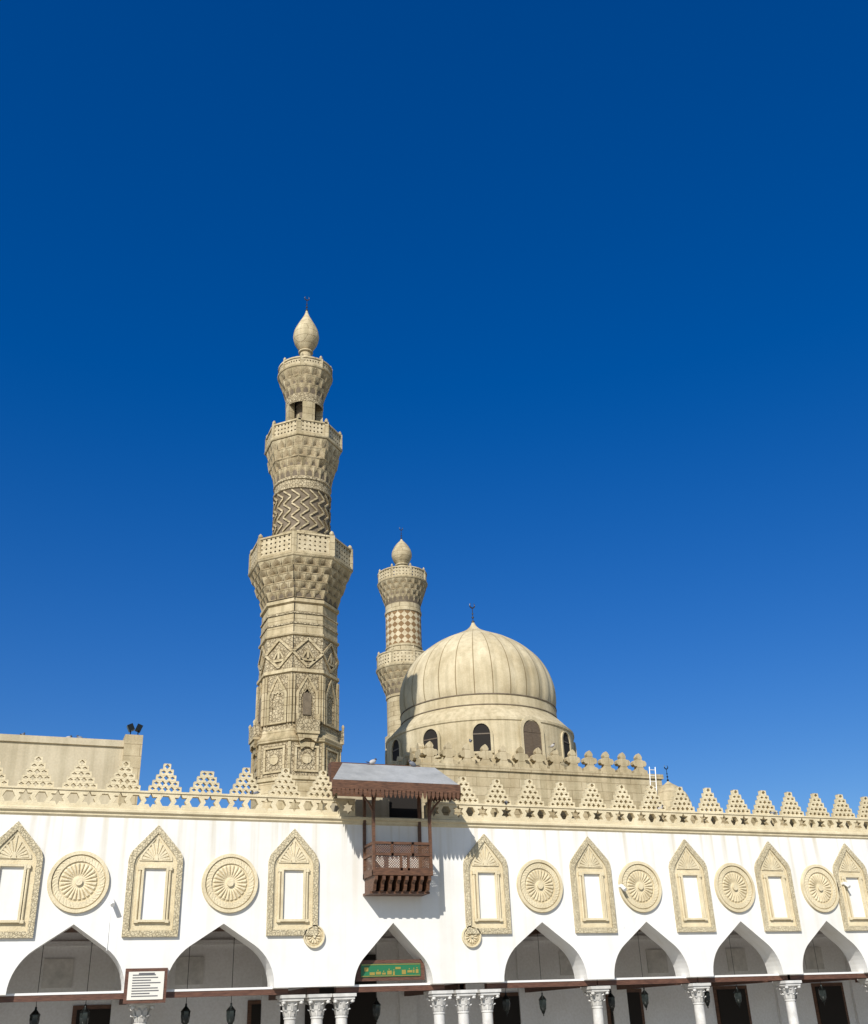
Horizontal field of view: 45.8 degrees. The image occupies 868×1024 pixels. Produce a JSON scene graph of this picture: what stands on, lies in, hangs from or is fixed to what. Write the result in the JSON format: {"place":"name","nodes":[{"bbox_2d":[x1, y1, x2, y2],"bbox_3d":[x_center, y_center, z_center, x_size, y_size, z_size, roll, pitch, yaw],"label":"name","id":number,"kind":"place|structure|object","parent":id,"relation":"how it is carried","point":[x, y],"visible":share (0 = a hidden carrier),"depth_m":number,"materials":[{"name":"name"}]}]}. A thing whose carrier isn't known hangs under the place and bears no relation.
{"place":"outdoors","nodes":[
{"label":"outdoors","id":0,"kind":"place"},
{"bbox_2d":[0,814,867,994],"bbox_3d":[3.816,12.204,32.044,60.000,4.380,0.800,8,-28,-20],"label":"arcade wall","id":1,"kind":"structure","parent":0,"point":[354,924],"depth_m":29.90,"materials":[{"name":"white paint"}]},
{"bbox_2d":[106,882,850,950],"bbox_3d":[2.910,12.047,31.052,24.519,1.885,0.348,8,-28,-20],"label":"floodlights","id":2,"kind":"object","parent":1,"relation":"attached to","point":[621,886],"depth_m":32.29,"materials":[{"name":"metal"}]},
{"bbox_2d":[0,0,867,817],"label":"sky","id":3,"kind":"structure","parent":0,"point":[585,282],"materials":[{"name":"blue"}]},
{"bbox_2d":[385,693,663,817],"bbox_3d":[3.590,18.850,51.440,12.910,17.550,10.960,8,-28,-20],"label":"dome base block","id":4,"kind":"structure","parent":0,"point":[513,737],"depth_m":49.91,"materials":[{"name":"stone"}]},
{"bbox_2d":[399,603,555,713],"bbox_3d":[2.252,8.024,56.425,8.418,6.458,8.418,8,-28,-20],"label":"ribbed dome","id":5,"kind":"structure","parent":4,"relation":"on","point":[473,658],"depth_m":52.65,"materials":[{"name":"beige stone"}]},
{"label":"ground","id":6,"kind":"structure","parent":0,"visible":0},
{"bbox_2d":[248,296,352,811],"bbox_3d":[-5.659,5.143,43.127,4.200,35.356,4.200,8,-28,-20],"label":"minaret","id":7,"kind":"object","parent":6,"relation":"on","point":[303,447],"visible":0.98,"depth_m":42.55,"materials":[{"name":"stone"}]},
{"bbox_2d":[291,564,294,724],"bbox_3d":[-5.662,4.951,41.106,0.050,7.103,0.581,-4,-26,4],"label":"minaret cable","id":8,"kind":"object","parent":7,"relation":"attached to","point":[294,610],"visible":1,"depth_m":41.95,"materials":[{"name":"grey metal"}]},
{"bbox_2d":[376,528,427,749],"bbox_3d":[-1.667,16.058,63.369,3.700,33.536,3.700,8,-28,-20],"label":"minaret","id":9,"kind":"object","parent":6,"relation":"on","point":[402,590],"visible":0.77,"depth_m":66.73,"materials":[{"name":"stone"}]},
{"bbox_2d":[0,734,866,828],"bbox_3d":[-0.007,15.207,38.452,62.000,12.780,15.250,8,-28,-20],"label":"roof structures","id":10,"kind":"object","parent":6,"relation":"on","point":[104,758],"visible":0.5,"depth_m":35.76,"materials":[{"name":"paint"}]},
{"bbox_2d":[127,723,668,798],"bbox_3d":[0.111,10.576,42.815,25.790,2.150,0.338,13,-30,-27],"label":"floodlights","id":11,"kind":"object","parent":10,"relation":"on","point":[130,728],"visible":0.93,"depth_m":37.18,"materials":[{"name":"grey metal"}]},
{"bbox_2d":[0,927,867,1023],"bbox_3d":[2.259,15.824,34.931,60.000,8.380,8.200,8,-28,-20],"label":"arcade interior","id":12,"kind":"object","parent":6,"relation":"on","point":[65,959],"visible":0.34,"depth_m":34.59,"materials":[{"name":"grey paint"}]},
{"bbox_2d":[123,959,424,1003],"bbox_3d":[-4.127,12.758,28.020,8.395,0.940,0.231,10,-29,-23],"label":"signs","id":13,"kind":"object","parent":12,"relation":"attached to","point":[145,985],"visible":0.99,"depth_m":26.79,"materials":[{"name":"green wood"}]},
{"bbox_2d":[328,762,421,817],"bbox_3d":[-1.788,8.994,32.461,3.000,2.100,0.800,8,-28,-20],"label":"balcony wall","id":14,"kind":"structure","parent":12,"relation":"on","point":[398,807],"depth_m":32.28,"materials":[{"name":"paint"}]},
{"bbox_2d":[332,763,460,895],"bbox_3d":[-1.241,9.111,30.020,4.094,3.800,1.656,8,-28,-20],"label":"wooden balcony","id":15,"kind":"structure","parent":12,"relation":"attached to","point":[433,784],"depth_m":29.73,"materials":[{"name":"brown wood"}]},
{"bbox_2d":[29,930,825,1023],"bbox_3d":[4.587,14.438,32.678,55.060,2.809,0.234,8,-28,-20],"label":"hanging lanterns","id":16,"kind":"object","parent":12,"relation":"hanging from","point":[35,1014],"visible":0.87,"depth_m":30.04,"materials":[{"name":"grey metal"}]},
{"bbox_2d":[0,821,867,947],"bbox_3d":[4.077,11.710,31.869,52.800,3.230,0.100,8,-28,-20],"label":"wall ornaments","id":17,"kind":"object","parent":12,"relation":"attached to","point":[77,881],"depth_m":30.68},
{"bbox_2d":[0,805,867,839],"bbox_3d":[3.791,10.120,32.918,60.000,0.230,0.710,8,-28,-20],"label":"cornice molding","id":18,"kind":"structure","parent":12,"relation":"on","point":[161,814],"depth_m":30.87,"materials":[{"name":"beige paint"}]},
{"bbox_2d":[0,785,867,832],"bbox_3d":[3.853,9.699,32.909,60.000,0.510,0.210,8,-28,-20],"label":"pierced parapet band","id":19,"kind":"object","parent":18,"relation":"on","point":[81,793],"depth_m":31.76,"materials":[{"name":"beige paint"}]},
{"bbox_2d":[20,732,777,813],"bbox_3d":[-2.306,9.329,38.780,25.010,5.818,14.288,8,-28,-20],"label":"pigeons","id":20,"kind":"object","parent":19,"relation":"on","point":[411,763],"visible":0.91,"depth_m":31.92,"materials":[{"name":"grey"}]},
{"bbox_2d":[0,756,867,817],"bbox_3d":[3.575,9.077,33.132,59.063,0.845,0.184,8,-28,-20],"label":"crenellations","id":21,"kind":"object","parent":19,"relation":"on","point":[736,803],"visible":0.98,"depth_m":32.72,"materials":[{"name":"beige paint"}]},
{"bbox_2d":[0,972,867,1004],"bbox_3d":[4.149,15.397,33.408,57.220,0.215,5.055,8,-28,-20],"label":"tie beams","id":22,"kind":"structure","parent":12,"relation":"attached to","point":[411,989],"depth_m":30.32,"materials":[{"name":"brown wood"}]},
{"bbox_2d":[128,978,867,1023],"bbox_3d":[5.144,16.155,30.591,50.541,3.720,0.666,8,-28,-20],"label":"columns","id":23,"kind":"structure","parent":6,"relation":"on","point":[289,1005],"depth_m":29.51,"materials":[{"name":"white stone"}]}
]}

